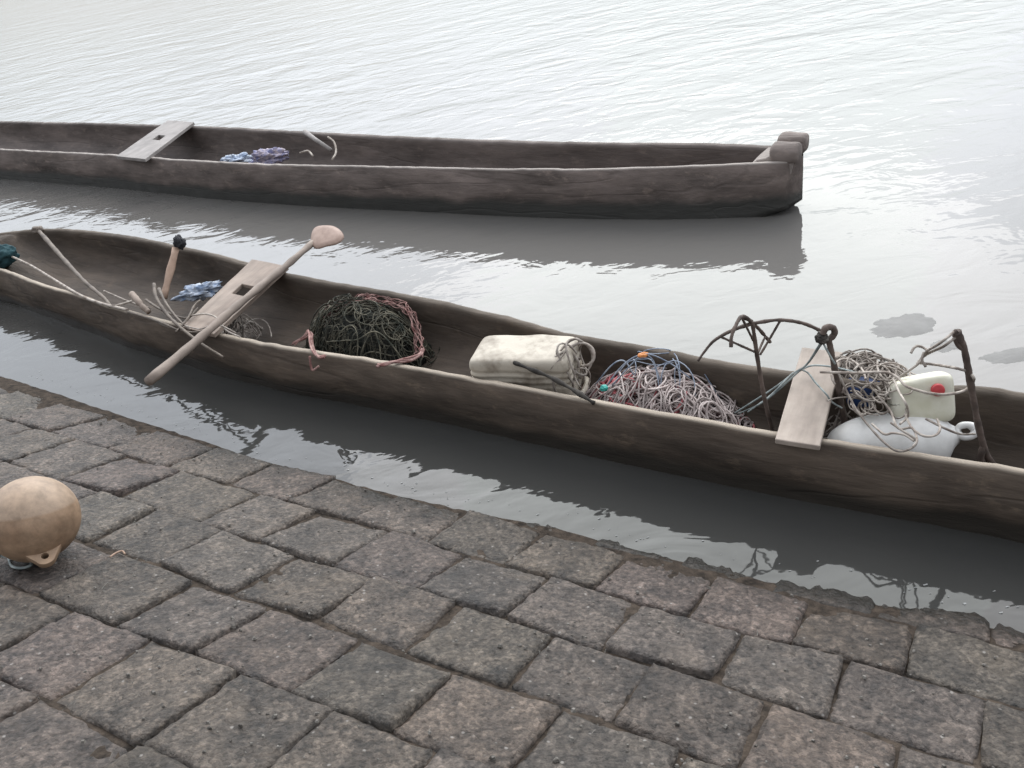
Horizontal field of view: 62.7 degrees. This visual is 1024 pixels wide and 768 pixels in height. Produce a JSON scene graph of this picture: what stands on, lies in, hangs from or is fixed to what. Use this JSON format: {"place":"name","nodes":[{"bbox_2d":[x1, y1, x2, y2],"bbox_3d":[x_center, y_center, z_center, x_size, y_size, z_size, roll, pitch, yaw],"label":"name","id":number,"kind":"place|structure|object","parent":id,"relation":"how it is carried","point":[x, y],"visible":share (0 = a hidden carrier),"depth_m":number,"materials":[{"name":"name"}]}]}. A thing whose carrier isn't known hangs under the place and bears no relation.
{"place":"outdoors","nodes":[
{"label":"outdoors","id":0,"kind":"place"},
{"bbox_2d":[0,0,1023,632],"bbox_3d":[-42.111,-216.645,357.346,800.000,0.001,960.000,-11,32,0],"label":"water","id":1,"kind":"structure","parent":0,"point":[906,116],"depth_m":5.75,"materials":[{"name":"grey liquid"}]},
{"bbox_2d":[0,120,808,219],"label":"dugout canoe","id":2,"kind":"object","parent":1,"relation":"on","point":[596,180],"visible":0.91,"depth_m":6.49,"materials":[{"name":"brown wood"}]},
{"bbox_2d":[220,152,252,162],"bbox_3d":[-2.433,-1.973,7.414,0.309,0.113,0.194,-11,32,0],"label":"scrap","id":3,"kind":"object","parent":2,"relation":"in","point":[242,157],"visible":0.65,"depth_m":7.39,"materials":[{"name":"blue fabric"}]},
{"bbox_2d":[249,147,288,163],"bbox_3d":[-2.117,-1.963,7.295,0.367,0.165,0.182,-11,32,0],"label":"scrap","id":4,"kind":"object","parent":2,"relation":"in","point":[275,155],"visible":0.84,"depth_m":7.25,"materials":[{"name":"purple fabric"}]},
{"bbox_2d":[303,129,332,151],"bbox_3d":[-1.714,-2.136,7.372,0.058,0.111,0.574,-26,35,-22],"label":"stick","id":5,"kind":"object","parent":2,"relation":"on","point":[308,134],"visible":1,"depth_m":7.32,"materials":[{"name":"brown wood"}]},
{"bbox_2d":[299,136,336,160],"bbox_3d":[-1.605,-2.038,7.240,0.256,0.096,0.536,-33,38,-31],"label":"rope","id":6,"kind":"object","parent":2,"relation":"on","point":[328,137],"visible":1,"depth_m":7.25,"materials":[{"name":"beige fabric"}]},
{"bbox_2d":[0,228,1023,542],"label":"dugout canoe","id":7,"kind":"object","parent":1,"relation":"on","point":[794,454],"visible":0.78,"depth_m":3.68,"materials":[{"name":"brown wood"}]},
{"bbox_2d":[0,244,19,267],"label":"cloth bundle","id":8,"kind":"object","parent":7,"relation":"in","point":[7,251],"visible":0.98,"depth_m":6.40,"materials":[{"name":"teal fabric"}]},
{"bbox_2d":[31,226,110,307],"bbox_3d":[-3.047,-0.851,5.790,0.091,0.087,2.060,-30,37,-28],"label":"pole","id":9,"kind":"object","parent":7,"relation":"on","point":[40,230],"visible":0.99,"depth_m":5.79,"materials":[{"name":"brown plant"}]},
{"bbox_2d":[11,256,150,310],"bbox_3d":[-3.116,-0.716,5.726,2.342,0.107,0.198,18,42,38],"label":"rope","id":10,"kind":"object","parent":7,"relation":"on","point":[116,306],"visible":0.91,"depth_m":5.21,"materials":[{"name":"beige fabric"}]},
{"bbox_2d":[129,291,151,313],"bbox_3d":[-2.191,-0.475,4.941,0.048,0.093,0.229,-32,37,-29],"label":"wood stub","id":11,"kind":"object","parent":7,"relation":"on","point":[137,300],"visible":1,"depth_m":4.90,"materials":[{"name":"brown wood"}]},
{"bbox_2d":[160,234,186,298],"bbox_3d":[-2.265,-0.782,5.573,0.095,0.315,0.373,4,35,23],"label":"mallet","id":12,"kind":"object","parent":7,"relation":"on","point":[179,242],"visible":1,"depth_m":5.58,"materials":[{"name":"brown wood"}]},
{"bbox_2d":[127,282,223,357],"bbox_3d":[-1.854,-0.401,4.703,1.210,0.179,0.274,19,43,39],"label":"branch bundle","id":13,"kind":"object","parent":7,"relation":"on","point":[168,314],"visible":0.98,"depth_m":4.68,"materials":[{"name":"brown plant"}]},
{"bbox_2d":[170,280,223,301],"bbox_3d":[-2.007,-0.585,5.364,0.361,0.117,0.169,-11,32,0],"label":"plastic bag","id":14,"kind":"object","parent":7,"relation":"in","point":[203,291],"visible":0.98,"depth_m":5.33,"materials":[{"name":"blue plastic"}]},
{"bbox_2d":[186,313,271,339],"bbox_3d":[-1.597,-0.315,4.714,0.405,0.285,0.631,-11,32,0],"label":"rope","id":15,"kind":"object","parent":7,"relation":"on","point":[228,329],"visible":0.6,"depth_m":4.83,"materials":[{"name":"brown fabric"}]},
{"bbox_2d":[144,225,343,385],"bbox_3d":[-1.382,-0.491,4.621,0.252,0.091,1.697,2,34,20],"label":"paddle","id":16,"kind":"object","parent":7,"relation":"on","point":[322,236],"visible":1,"depth_m":4.65,"materials":[{"name":"brown wood"}]},
{"bbox_2d":[291,293,439,370],"bbox_3d":[-0.748,-0.245,4.360,0.723,0.360,1.081,-24,34,-20],"label":"fishing net","id":17,"kind":"object","parent":7,"relation":"on","point":[361,330],"visible":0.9,"depth_m":4.34,"materials":[{"name":"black fabric"}]},
{"bbox_2d":[469,334,589,395],"bbox_3d":[0.092,-0.032,3.782,0.505,0.326,0.244,1,34,19],"label":"jerrycan","id":18,"kind":"object","parent":7,"relation":"in","point":[494,357],"visible":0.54,"depth_m":3.66,"materials":[{"name":"plastic"}]},
{"bbox_2d":[550,338,595,393],"bbox_3d":[0.259,-0.060,3.671,0.240,0.312,0.150,-31,37,-28],"label":"rope coil","id":19,"kind":"object","parent":18,"relation":"on","point":[581,343],"visible":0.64,"depth_m":3.64,"materials":[{"name":"beige fabric"}]},
{"bbox_2d":[513,361,594,404],"bbox_3d":[0.133,-0.029,3.541,0.567,0.072,0.040,22,44,41],"label":"stick","id":20,"kind":"object","parent":7,"relation":"on","point":[577,392],"visible":0.93,"depth_m":3.49,"materials":[{"name":"wood"}]},
{"bbox_2d":[585,348,754,427],"bbox_3d":[0.653,-0.012,3.578,0.861,0.350,0.567,6,36,24],"label":"rope heap","id":21,"kind":"object","parent":7,"relation":"in","point":[655,387],"visible":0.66,"depth_m":3.52,"materials":[{"name":"grey fabric"}]},
{"bbox_2d":[599,384,607,391],"bbox_3d":[0.383,0.016,3.498,0.034,0.028,0.037,5,35,24],"label":"net float","id":22,"kind":"object","parent":21,"relation":"on","point":[604,388],"visible":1,"depth_m":3.49,"materials":[{"name":"teal plastic"}]},
{"bbox_2d":[637,352,647,357],"bbox_3d":[0.540,-0.119,3.467,0.048,0.023,0.032,-11,32,0],"label":"net float","id":23,"kind":"object","parent":21,"relation":"on","point":[642,355],"visible":1,"depth_m":3.46,"materials":[{"name":"orange plastic"}]},
{"bbox_2d":[697,314,820,430],"bbox_3d":[0.939,-0.024,3.162,0.511,0.668,0.153,-26,35,-22],"label":"anchor","id":24,"kind":"object","parent":7,"relation":"on","point":[753,337],"visible":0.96,"depth_m":3.06,"materials":[{"name":"metal"}]},
{"bbox_2d":[814,324,846,423],"bbox_3d":[1.203,0.010,3.139,0.155,0.550,0.049,-11,32,0],"label":"anchor","id":25,"kind":"object","parent":7,"relation":"on","point":[821,337],"visible":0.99,"depth_m":3.05,"materials":[{"name":"metal"}]},
{"bbox_2d":[734,344,855,414],"bbox_3d":[1.085,-0.032,3.219,0.455,0.395,0.161,11,38,31],"label":"rope","id":26,"kind":"object","parent":25,"relation":"attached to","point":[783,383],"visible":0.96,"depth_m":3.20,"materials":[{"name":"grey fabric"}]},
{"bbox_2d":[846,377,879,406],"bbox_3d":[1.356,0.031,3.245,0.130,0.100,0.100,2,34,20],"label":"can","id":27,"kind":"object","parent":7,"relation":"on","point":[868,391],"visible":0.2,"depth_m":3.22,"materials":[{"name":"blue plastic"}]},
{"bbox_2d":[823,348,915,438],"bbox_3d":[1.389,0.017,3.271,0.529,0.386,0.676,-11,32,0],"label":"rope tangle","id":28,"kind":"object","parent":7,"relation":"on","point":[864,360],"visible":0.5,"depth_m":3.11,"materials":[{"name":"beige fabric"}]},
{"bbox_2d":[827,412,976,456],"bbox_3d":[1.403,0.224,3.046,0.497,0.257,0.288,-11,32,0],"label":"float","id":29,"kind":"object","parent":7,"relation":"on","point":[944,443],"visible":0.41,"depth_m":2.95,"materials":[{"name":"white plastic"}]},
{"bbox_2d":[838,374,975,452],"bbox_3d":[1.330,0.132,2.901,0.471,0.183,0.270,11,38,31],"label":"rope","id":30,"kind":"object","parent":29,"relation":"on","point":[912,438],"visible":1,"depth_m":2.86,"materials":[{"name":"beige fabric"}]},
{"bbox_2d":[887,371,954,421],"bbox_3d":[1.469,0.051,3.023,0.215,0.214,0.192,-2,33,14],"label":"jug","id":31,"kind":"object","parent":29,"relation":"on","point":[941,408],"visible":0.69,"depth_m":2.95,"materials":[{"name":"beige plastic"}]},
{"bbox_2d":[952,329,995,462],"bbox_3d":[1.543,0.065,2.785,0.255,0.634,0.030,-14,32,-6],"label":"stick","id":32,"kind":"object","parent":7,"relation":"on","point":[959,341],"visible":0.92,"depth_m":2.76,"materials":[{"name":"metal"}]},
{"bbox_2d":[820,331,975,395],"bbox_3d":[1.356,-0.098,2.892,0.259,0.406,0.504,-28,36,-25],"label":"rope","id":33,"kind":"object","parent":32,"relation":"attached to","point":[920,361],"visible":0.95,"depth_m":2.93,"materials":[{"name":"beige fabric"}]},
{"bbox_2d":[37,374,1018,612],"bbox_3d":[-0.701,0.353,3.808,5.248,0.001,0.226,9,37,29],"label":"quay edge","id":34,"kind":"object","parent":1,"relation":"on","point":[598,518],"visible":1,"depth_m":3.14,"materials":[{"name":"grey stone"}]},
{"bbox_2d":[870,313,936,337],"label":"mud bank","id":35,"kind":"structure","parent":1,"relation":"on","point":[908,325],"depth_m":4.01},
{"bbox_2d":[930,340,957,352],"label":"mud bank","id":36,"kind":"structure","parent":1,"relation":"on","point":[950,347],"depth_m":3.81,"materials":[{"name":"grey soil"}]},
{"bbox_2d":[978,347,1023,363],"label":"mud bank","id":37,"kind":"structure","parent":1,"relation":"on","point":[1011,355],"depth_m":3.68,"materials":[{"name":"grey soil"}]},
{"bbox_2d":[0,376,1023,767],"bbox_3d":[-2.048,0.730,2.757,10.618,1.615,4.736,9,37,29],"label":"paving","id":38,"kind":"structure","parent":0,"point":[418,604],"depth_m":2.47,"materials":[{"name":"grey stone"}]},
{"bbox_2d":[0,476,80,567],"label":"buoy","id":39,"kind":"object","parent":38,"relation":"on","point":[40,520],"visible":1,"depth_m":2.85,"materials":[{"name":"plastic"}]},
{"bbox_2d":[0,555,32,568],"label":"rope","id":40,"kind":"object","parent":39,"relation":"on","point":[11,565],"visible":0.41,"depth_m":2.91,"materials":[{"name":"grey fabric"}]},
{"bbox_2d":[109,550,125,557],"bbox_3d":[-1.410,0.605,3.001,0.053,0.022,0.035,-23,34,-19],"label":"twig","id":41,"kind":"object","parent":38,"relation":"on","point":[113,554],"visible":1,"depth_m":3.00,"materials":[{"name":"beige wood"}]}
]}

